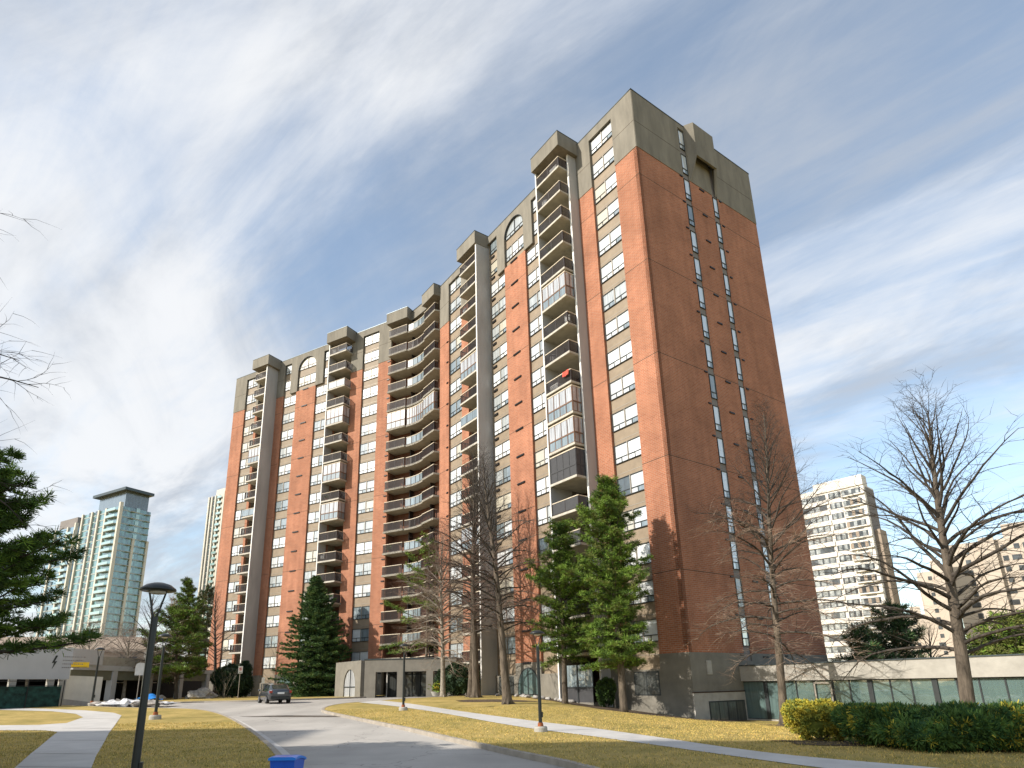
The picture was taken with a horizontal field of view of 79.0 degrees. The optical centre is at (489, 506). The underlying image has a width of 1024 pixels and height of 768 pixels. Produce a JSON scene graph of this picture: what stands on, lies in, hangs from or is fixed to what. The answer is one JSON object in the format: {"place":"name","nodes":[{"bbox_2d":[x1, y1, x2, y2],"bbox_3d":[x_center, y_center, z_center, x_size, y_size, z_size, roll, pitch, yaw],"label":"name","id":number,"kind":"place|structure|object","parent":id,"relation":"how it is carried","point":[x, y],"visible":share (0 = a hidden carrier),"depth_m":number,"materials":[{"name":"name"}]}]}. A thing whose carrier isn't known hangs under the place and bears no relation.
{"place":"outdoors","nodes":[
{"label":"outdoors","id":0,"kind":"place"},
{"bbox_2d":[0,708,120,767],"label":"path","id":1,"kind":"structure","parent":0,"point":[74,744],"depth_m":22.59,"materials":[{"name":"concrete"}]},
{"bbox_2d":[0,706,274,767],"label":"lawn","id":2,"kind":"structure","parent":0,"point":[128,716],"depth_m":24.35,"materials":[{"name":"plant"}]},
{"bbox_2d":[0,680,64,708],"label":"screened fence","id":3,"kind":"object","parent":2,"relation":"on","point":[28,696],"visible":0.77,"depth_m":47.20,"materials":[{"name":"fabric"}]},
{"bbox_2d":[0,211,71,625],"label":"bare tree","id":4,"kind":"object","parent":2,"relation":"on","point":[4,503],"visible":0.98,"depth_m":15.45,"materials":[{"name":"brown plant"}]},
{"bbox_2d":[0,647,85,705],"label":"sign wall","id":5,"kind":"structure","parent":2,"relation":"on","point":[50,667],"depth_m":48.67,"materials":[{"name":"white paint"}]},
{"bbox_2d":[0,446,103,659],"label":"pine tree","id":6,"kind":"object","parent":2,"relation":"on","point":[17,562],"visible":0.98,"depth_m":16.59,"materials":[{"name":"green plant"}]},
{"bbox_2d":[63,676,102,705],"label":"ramp wall","id":7,"kind":"structure","parent":2,"relation":"on","point":[78,690],"depth_m":51.46,"materials":[{"name":"concrete"}]},
{"bbox_2d":[91,698,175,706],"bbox_3d":[-27.465,15.127,47.769,7.084,0.785,2.715,-4,-16,11],"label":"snow heap","id":8,"kind":"object","parent":2,"relation":"on","point":[124,702],"visible":0.84,"depth_m":47.22,"materials":[{"name":"white snow"}]},
{"bbox_2d":[131,582,176,767],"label":"lamp post","id":9,"kind":"object","parent":2,"relation":"on","point":[159,588],"visible":1,"depth_m":9.74,"materials":[{"name":"black metal"}]},
{"bbox_2d":[148,633,171,719],"bbox_3d":[-17.763,9.214,33.464,0.723,4.695,0.723,-1,-16,0],"label":"lamp post","id":10,"kind":"object","parent":2,"relation":"on","point":[155,716],"visible":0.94,"depth_m":33.32,"materials":[{"name":"black metal"}]},
{"bbox_2d":[100,695,381,701],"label":"lawn","id":11,"kind":"structure","parent":0,"point":[182,699],"depth_m":63.43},
{"bbox_2d":[62,611,136,683],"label":"bare tree","id":12,"kind":"object","parent":11,"relation":"on","point":[95,646],"visible":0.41,"depth_m":69.63,"materials":[{"name":"brown plant"}]},
{"bbox_2d":[94,617,172,699],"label":"bare tree","id":13,"kind":"object","parent":11,"relation":"on","point":[127,656],"visible":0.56,"depth_m":69.15,"materials":[{"name":"brown plant"}]},
{"bbox_2d":[120,593,184,667],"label":"bare tree","id":14,"kind":"object","parent":11,"relation":"on","point":[162,621],"visible":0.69,"depth_m":57.09,"materials":[{"name":"brown plant"}]},
{"bbox_2d":[136,600,212,698],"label":"pine tree","id":15,"kind":"object","parent":11,"relation":"on","point":[179,638],"visible":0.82,"depth_m":71.44,"materials":[{"name":"green plant"}]},
{"bbox_2d":[185,687,210,698],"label":"boulder","id":16,"kind":"object","parent":11,"relation":"on","point":[203,691],"visible":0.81,"depth_m":69.36,"materials":[{"name":"grey stone"}]},
{"bbox_2d":[196,586,242,697],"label":"bare tree","id":17,"kind":"object","parent":11,"relation":"on","point":[215,628],"visible":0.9,"depth_m":80.32,"materials":[{"name":"brown plant"}]},
{"bbox_2d":[210,660,254,697],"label":"shrub","id":18,"kind":"object","parent":11,"relation":"on","point":[245,685],"visible":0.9,"depth_m":74.02,"materials":[{"name":"green plant"}]},
{"bbox_2d":[268,575,352,696],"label":"spruce tree","id":19,"kind":"object","parent":11,"relation":"on","point":[314,673],"visible":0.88,"depth_m":72.34,"materials":[{"name":"green plant"}]},
{"bbox_2d":[149,696,563,767],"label":"road","id":20,"kind":"structure","parent":0,"point":[329,742],"depth_m":21.26,"materials":[{"name":"concrete"}]},
{"bbox_2d":[62,705,289,754],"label":"kerb","id":21,"kind":"structure","parent":20,"relation":"on","point":[276,748],"depth_m":23.20,"materials":[{"name":"concrete"}]},
{"bbox_2d":[100,696,378,702],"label":"kerb","id":22,"kind":"structure","parent":20,"relation":"on","point":[262,701],"depth_m":54.04,"materials":[{"name":"concrete"}]},
{"bbox_2d":[258,684,291,703],"bbox_3d":[-17.403,15.099,50.267,2.255,1.499,4.480,8,-19,-30],"label":"parked car","id":23,"kind":"object","parent":20,"relation":"on","point":[274,692],"visible":1,"depth_m":48.75,"materials":[{"name":"grey paint"}]},
{"bbox_2d":[268,755,306,767],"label":"recycling bin","id":24,"kind":"object","parent":20,"relation":"on","point":[286,761],"visible":1,"depth_m":9.75,"materials":[{"name":"blue plastic"}]},
{"bbox_2d":[321,695,599,767],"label":"kerb","id":25,"kind":"structure","parent":20,"relation":"on","point":[560,762],"depth_m":18.18,"materials":[{"name":"concrete"}]},
{"bbox_2d":[0,0,1023,656],"label":"sky","id":26,"kind":"structure","parent":0,"point":[227,185],"materials":[{"name":"blue"}]},
{"bbox_2d":[325,695,1023,767],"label":"lawn","id":27,"kind":"structure","parent":0,"point":[449,702],"depth_m":19.73,"materials":[{"name":"plant"}]},
{"bbox_2d":[399,644,408,710],"bbox_3d":[-5.082,10.155,36.785,0.617,4.009,0.618,-2,-16,3],"label":"lamp post","id":28,"kind":"object","parent":27,"relation":"on","point":[402,707],"visible":0.92,"depth_m":36.64,"materials":[{"name":"black metal"}]},
{"bbox_2d":[385,519,497,696],"bbox_3d":[-4.275,8.627,55.671,10.334,16.327,10.311,-15,-21,41],"label":"bare tree","id":29,"kind":"object","parent":27,"relation":"on","point":[443,643],"visible":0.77,"depth_m":55.16,"materials":[{"name":"brown plant"}]},
{"bbox_2d":[433,661,480,695],"bbox_3d":[-2.806,16.039,57.762,4.862,3.461,4.459,-6,-17,18],"label":"shrub","id":30,"kind":"object","parent":27,"relation":"on","point":[455,685],"visible":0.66,"depth_m":56.41,"materials":[{"name":"green plant"}]},
{"bbox_2d":[416,453,527,696],"bbox_3d":[-1.462,5.289,54.816,10.172,22.232,9.249,-1,-16,0],"label":"bare tree","id":31,"kind":"object","parent":27,"relation":"on","point":[469,691],"visible":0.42,"depth_m":54.17,"materials":[{"name":"brown plant"}]},
{"bbox_2d":[405,440,547,697],"bbox_3d":[-1.135,4.888,54.062,12.447,22.625,11.481,-1,-16,0],"label":"bare tree","id":32,"kind":"object","parent":27,"relation":"on","point":[476,693],"visible":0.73,"depth_m":52.84,"materials":[{"name":"brown plant"}]},
{"bbox_2d":[423,442,555,704],"bbox_3d":[0.151,4.160,43.263,9.178,18.535,9.968,-1,-16,0],"label":"bare tree","id":33,"kind":"object","parent":27,"relation":"on","point":[506,689],"visible":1,"depth_m":42.67,"materials":[{"name":"brown plant"}]},
{"bbox_2d":[529,630,547,731],"bbox_3d":[1.823,6.482,22.947,0.585,3.798,0.585,-2,-16,4],"label":"lamp post","id":34,"kind":"object","parent":27,"relation":"on","point":[540,727],"visible":0.92,"depth_m":22.84,"materials":[{"name":"black metal"}]},
{"bbox_2d":[535,698,750,720],"bbox_3d":[8.681,14.056,43.041,16.681,1.554,7.716,-13,-20,36],"label":"mulch bed","id":35,"kind":"object","parent":27,"relation":"on","point":[612,708],"visible":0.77,"depth_m":40.78,"materials":[{"name":"brown soil"}]},
{"bbox_2d":[524,517,596,703],"bbox_3d":[5.266,7.311,45.006,5.572,13.570,6.196,-1,-16,0],"label":"pine tree","id":36,"kind":"object","parent":35,"relation":"on","point":[560,541],"visible":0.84,"depth_m":44.58,"materials":[{"name":"green plant"}]},
{"bbox_2d":[595,676,616,706],"bbox_3d":[8.221,13.129,43.858,1.620,2.228,1.421,-1,-16,0],"label":"shrub","id":37,"kind":"object","parent":35,"relation":"on","point":[605,689],"visible":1,"depth_m":43.58,"materials":[{"name":"green plant"}]},
{"bbox_2d":[556,474,656,711],"bbox_3d":[7.753,5.375,41.029,6.708,15.867,6.146,-1,-16,0],"label":"pine tree","id":38,"kind":"object","parent":35,"relation":"on","point":[609,500],"visible":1,"depth_m":40.50,"materials":[{"name":"green plant"}]},
{"bbox_2d":[361,700,934,767],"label":"path","id":39,"kind":"structure","parent":27,"relation":"on","point":[767,756],"depth_m":17.86,"materials":[{"name":"concrete"}]},
{"bbox_2d":[676,396,878,725],"bbox_3d":[17.357,2.611,38.425,11.907,20.892,11.269,-1,-16,0],"label":"bare tree","id":40,"kind":"object","parent":27,"relation":"on","point":[778,645],"visible":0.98,"depth_m":37.85,"materials":[{"name":"brown plant"}]},
{"bbox_2d":[780,697,852,740],"bbox_3d":[9.862,6.402,18.672,2.303,1.293,2.085,-1,-16,0],"label":"shrub","id":41,"kind":"object","parent":27,"relation":"on","point":[807,719],"visible":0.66,"depth_m":18.15,"materials":[{"name":"yellow plant"}]},
{"bbox_2d":[772,740,885,745],"bbox_3d":[11.775,6.328,16.574,7.896,0.055,2.225,-7,-17,18],"label":"mulch bed","id":42,"kind":"object","parent":27,"relation":"on","point":[840,742],"visible":0.42,"depth_m":17.30,"materials":[{"name":"brown soil"}]},
{"bbox_2d":[829,700,931,747],"bbox_3d":[10.635,5.809,16.464,2.719,1.313,2.403,-5,-17,15],"label":"shrub","id":43,"kind":"object","parent":42,"relation":"on","point":[850,718],"visible":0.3,"depth_m":16.32,"materials":[{"name":"green plant"}]},
{"bbox_2d":[739,653,1023,720],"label":"clubhouse","id":44,"kind":"structure","parent":27,"relation":"on","point":[916,681],"depth_m":38.62,"materials":[{"name":"concrete"}]},
{"bbox_2d":[803,364,1023,702],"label":"bare tree","id":45,"kind":"object","parent":27,"relation":"on","point":[956,629],"visible":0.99,"depth_m":19.71,"materials":[{"name":"brown plant"}]},
{"bbox_2d":[864,698,1014,752],"bbox_3d":[11.160,5.483,15.457,3.245,1.353,3.302,-1,-16,0],"label":"shrub","id":46,"kind":"object","parent":27,"relation":"on","point":[954,725],"visible":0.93,"depth_m":14.50,"materials":[{"name":"green plant"}]},
{"bbox_2d":[941,606,1023,704],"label":"evergreen tree","id":47,"kind":"object","parent":27,"relation":"on","point":[1003,646],"visible":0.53,"depth_m":35.62,"materials":[{"name":"green plant"}]},
{"bbox_2d":[975,699,1023,752],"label":"shrub","id":48,"kind":"object","parent":27,"relation":"on","point":[1013,717],"visible":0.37,"depth_m":14.17,"materials":[{"name":"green plant"}]},
{"bbox_3d":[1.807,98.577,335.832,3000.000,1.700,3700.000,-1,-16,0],"label":"ground","id":49,"kind":"structure","parent":0,"visible":0},
{"bbox_2d":[33,517,80,636],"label":"glass tower","id":50,"kind":"structure","parent":49,"relation":"on","point":[64,570],"depth_m":290.51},
{"bbox_2d":[0,637,180,661],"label":"brown building","id":51,"kind":"structure","parent":49,"relation":"on","point":[85,646],"depth_m":88.99,"materials":[{"name":"concrete"}]},
{"bbox_2d":[0,648,213,700],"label":"parking garage","id":52,"kind":"structure","parent":49,"relation":"on","point":[110,670],"depth_m":68.79,"materials":[{"name":"concrete"}]},
{"bbox_2d":[62,486,154,636],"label":"glass tower","id":53,"kind":"structure","parent":49,"relation":"on","point":[107,577],"depth_m":265.75,"materials":[{"name":"glass"}]},
{"bbox_2d":[165,577,211,666],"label":"pine tree","id":54,"kind":"object","parent":49,"relation":"on","point":[189,598],"visible":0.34,"depth_m":107.19,"materials":[{"name":"green plant"}]},
{"bbox_2d":[184,584,214,669],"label":"pine tree","id":55,"kind":"object","parent":49,"relation":"on","point":[204,595],"visible":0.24,"depth_m":116.36,"materials":[{"name":"green plant"}]},
{"bbox_2d":[192,488,225,668],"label":"glass tower","id":56,"kind":"structure","parent":49,"relation":"on","point":[211,545],"depth_m":311.91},
{"bbox_2d":[378,531,444,657],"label":"pine tree","id":57,"kind":"object","parent":49,"relation":"on","point":[385,646],"visible":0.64,"depth_m":68.62,"materials":[{"name":"plant"}]},
{"bbox_2d":[207,88,827,719],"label":"apartment building","id":58,"kind":"structure","parent":49,"relation":"on","point":[633,212],"depth_m":56.89,"materials":[{"name":"brick"}]},
{"bbox_2d":[352,628,368,641],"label":"window","id":59,"kind":"structure","parent":58,"relation":"in","point":[358,635],"depth_m":76.45,"materials":[{"name":"glass"}]},
{"bbox_2d":[353,606,369,619],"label":"window","id":60,"kind":"structure","parent":58,"relation":"in","point":[362,612],"depth_m":77.22,"materials":[{"name":"glass"}]},
{"bbox_2d":[354,584,370,597],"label":"window","id":61,"kind":"structure","parent":58,"relation":"in","point":[363,590],"depth_m":77.98,"materials":[{"name":"glass"}]},
{"bbox_2d":[355,562,370,575],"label":"window","id":62,"kind":"structure","parent":58,"relation":"in","point":[363,568],"depth_m":78.74,"materials":[{"name":"glass"}]},
{"bbox_2d":[356,541,371,554],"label":"window","id":63,"kind":"structure","parent":58,"relation":"in","point":[363,547],"depth_m":79.49,"materials":[{"name":"glass"}]},
{"bbox_2d":[356,520,372,533],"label":"window","id":64,"kind":"structure","parent":58,"relation":"in","point":[366,526],"depth_m":80.26,"materials":[{"name":"glass"}]},
{"bbox_2d":[357,499,373,513],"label":"window","id":65,"kind":"structure","parent":58,"relation":"in","point":[366,506],"depth_m":81.04,"materials":[{"name":"glass"}]},
{"bbox_2d":[358,480,373,493],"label":"window","id":66,"kind":"structure","parent":58,"relation":"in","point":[367,486],"depth_m":81.78,"materials":[{"name":"glass"}]},
{"bbox_2d":[359,460,374,474],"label":"window","id":67,"kind":"structure","parent":58,"relation":"in","point":[369,466],"depth_m":82.54,"materials":[{"name":"glass"}]},
{"bbox_2d":[360,440,375,454],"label":"window","id":68,"kind":"structure","parent":58,"relation":"in","point":[369,447],"depth_m":83.31,"materials":[{"name":"glass"}]},
{"bbox_2d":[491,273,504,297],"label":"window","id":69,"kind":"structure","parent":58,"relation":"in","point":[499,284],"depth_m":67.70,"materials":[{"name":"glass"}]},
{"bbox_2d":[491,296,505,319],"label":"window","id":70,"kind":"structure","parent":58,"relation":"in","point":[496,309],"depth_m":66.94,"materials":[{"name":"glass"}]},
{"bbox_2d":[492,318,505,341],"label":"window","id":71,"kind":"structure","parent":58,"relation":"in","point":[499,329],"depth_m":66.19,"materials":[{"name":"glass"}]},
{"bbox_2d":[492,341,506,364],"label":"window","id":72,"kind":"structure","parent":58,"relation":"in","point":[501,351],"depth_m":65.46,"materials":[{"name":"glass"}]},
{"bbox_2d":[493,389,507,411],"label":"window","id":73,"kind":"structure","parent":58,"relation":"in","point":[501,400],"depth_m":63.96,"materials":[{"name":"glass"}]},
{"bbox_2d":[493,365,507,387],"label":"window","id":74,"kind":"structure","parent":58,"relation":"in","point":[500,376],"depth_m":64.66,"materials":[{"name":"glass"}]},
{"bbox_2d":[494,414,508,435],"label":"window","id":75,"kind":"structure","parent":58,"relation":"in","point":[502,424],"depth_m":63.13,"materials":[{"name":"glass"}]},
{"bbox_2d":[494,439,509,460],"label":"window","id":76,"kind":"structure","parent":58,"relation":"in","point":[501,450],"depth_m":62.37,"materials":[{"name":"glass"}]},
{"bbox_2d":[495,492,510,511],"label":"window","id":77,"kind":"structure","parent":58,"relation":"in","point":[508,500],"depth_m":60.76,"materials":[{"name":"glass"}]},
{"bbox_2d":[495,465,510,486],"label":"window","id":78,"kind":"structure","parent":58,"relation":"in","point":[506,470],"depth_m":61.54,"materials":[{"name":"glass"}]},
{"bbox_2d":[506,216,522,240],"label":"window","id":79,"kind":"structure","parent":58,"relation":"in","point":[517,222],"depth_m":66.63,"materials":[{"name":"glass"}]},
{"bbox_2d":[506,234,523,262],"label":"window","id":80,"kind":"structure","parent":58,"relation":"in","point":[517,245],"depth_m":65.95,"materials":[{"name":"glass"}]},
{"bbox_2d":[518,668,537,696],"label":"arched window","id":81,"kind":"structure","parent":58,"relation":"in","point":[527,683],"depth_m":53.41,"materials":[{"name":"glass"}]},
{"bbox_2d":[590,121,611,154],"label":"window","id":82,"kind":"structure","parent":58,"relation":"in","point":[606,132],"depth_m":56.16,"materials":[{"name":"glass"}]},
{"bbox_2d":[592,146,613,179],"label":"window","id":83,"kind":"structure","parent":58,"relation":"in","point":[597,168],"depth_m":55.39,"materials":[{"name":"glass"}]},
{"bbox_2d":[594,171,616,204],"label":"window","id":84,"kind":"structure","parent":58,"relation":"in","point":[610,183],"depth_m":54.61,"materials":[{"name":"glass"}]},
{"bbox_2d":[596,197,618,230],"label":"window","id":85,"kind":"structure","parent":58,"relation":"in","point":[612,209],"depth_m":53.86,"materials":[{"name":"glass"}]},
{"bbox_2d":[598,224,621,256],"bbox_3d":[10.311,-22.787,53.091,0.100,1.540,2.730,10,-19,-33],"label":"window","id":86,"kind":"structure","parent":58,"relation":"in","point":[613,237],"depth_m":53.11,"materials":[{"name":"glass"}]},
{"bbox_2d":[600,251,623,283],"bbox_3d":[10.359,-20.153,52.333,0.100,1.540,2.730,10,-19,-33],"label":"window","id":87,"kind":"structure","parent":58,"relation":"in","point":[616,264],"depth_m":52.35,"materials":[{"name":"glass"}]},
{"bbox_2d":[602,280,626,311],"bbox_3d":[10.407,-17.518,51.574,0.100,1.540,2.730,10,-19,-33],"label":"window","id":88,"kind":"structure","parent":58,"relation":"in","point":[618,293],"depth_m":51.58,"materials":[{"name":"glass"}]},
{"bbox_2d":[605,309,629,340],"bbox_3d":[10.456,-14.884,50.815,0.100,1.540,2.730,10,-19,-33],"label":"window","id":89,"kind":"structure","parent":58,"relation":"in","point":[620,322],"depth_m":50.84,"materials":[{"name":"glass"}]},
{"bbox_2d":[607,339,631,370],"bbox_3d":[10.504,-12.249,50.057,0.100,1.540,2.730,10,-19,-33],"label":"window","id":90,"kind":"structure","parent":58,"relation":"in","point":[623,352],"depth_m":50.06,"materials":[{"name":"glass"}]},
{"bbox_2d":[609,370,634,400],"bbox_3d":[10.552,-9.615,49.298,0.100,1.540,2.730,10,-19,-33],"label":"window","id":91,"kind":"structure","parent":58,"relation":"in","point":[624,384],"depth_m":49.32,"materials":[{"name":"glass"}]},
{"bbox_2d":[612,402,637,432],"bbox_3d":[10.601,-6.980,48.540,0.100,1.540,2.730,10,-19,-33],"label":"window","id":92,"kind":"structure","parent":58,"relation":"in","point":[627,416],"depth_m":48.55,"materials":[{"name":"glass"}]},
{"bbox_2d":[614,435,640,464],"bbox_3d":[10.649,-4.345,47.781,0.100,1.540,2.730,10,-19,-33],"label":"window","id":93,"kind":"structure","parent":58,"relation":"in","point":[630,449],"depth_m":47.79,"materials":[{"name":"glass"}]},
{"bbox_2d":[617,470,643,495],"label":"window","id":94,"kind":"structure","parent":58,"relation":"in","point":[633,483],"depth_m":46.92,"materials":[{"name":"glass"}]},
{"bbox_2d":[623,505,647,532],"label":"window","id":95,"kind":"structure","parent":58,"relation":"in","point":[640,522],"depth_m":45.92,"materials":[{"name":"glass"}]},
{"bbox_2d":[626,542,650,564],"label":"window","id":96,"kind":"structure","parent":58,"relation":"in","point":[644,549],"depth_m":45.14,"materials":[{"name":"glass"}]},
{"bbox_2d":[630,579,654,604],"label":"window","id":97,"kind":"structure","parent":58,"relation":"in","point":[648,584],"depth_m":44.25,"materials":[{"name":"glass"}]},
{"bbox_2d":[628,619,657,643],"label":"window","id":98,"kind":"structure","parent":58,"relation":"in","point":[652,625],"depth_m":43.53,"materials":[{"name":"glass"}]},
{"bbox_2d":[633,671,660,695],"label":"ground window","id":99,"kind":"structure","parent":58,"relation":"in","point":[647,683],"depth_m":42.74,"materials":[{"name":"glass"}]},
{"bbox_2d":[800,474,909,660],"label":"slab tower","id":100,"kind":"structure","parent":49,"relation":"on","point":[874,592],"depth_m":155.15,"materials":[{"name":"beige concrete"}]},
{"bbox_2d":[828,619,884,660],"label":"pine tree","id":101,"kind":"object","parent":49,"relation":"on","point":[869,643],"visible":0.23,"depth_m":48.74,"materials":[{"name":"green plant"}]},
{"bbox_2d":[846,597,948,660],"bbox_3d":[33.385,12.001,50.867,9.424,9.350,8.362,-1,-16,0],"label":"pine tree","id":102,"kind":"object","parent":49,"relation":"on","point":[904,625],"visible":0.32,"depth_m":50.58,"materials":[{"name":"green plant"}]},
{"bbox_2d":[906,606,932,657],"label":"beige tower","id":103,"kind":"structure","parent":49,"relation":"on","point":[921,623],"depth_m":243.05,"materials":[{"name":"concrete"}]},
{"bbox_2d":[887,616,952,656],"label":"evergreen tree","id":104,"kind":"object","parent":49,"relation":"on","point":[931,635],"visible":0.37,"depth_m":56.09,"materials":[{"name":"green plant"}]},
{"bbox_2d":[916,560,954,656],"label":"beige tower","id":105,"kind":"structure","parent":49,"relation":"on","point":[928,576],"depth_m":211.62,"materials":[{"name":"concrete"}]},
{"bbox_2d":[949,521,1023,646],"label":"beige tower","id":106,"kind":"structure","parent":49,"relation":"on","point":[1015,546],"depth_m":159.75,"materials":[{"name":"concrete"}]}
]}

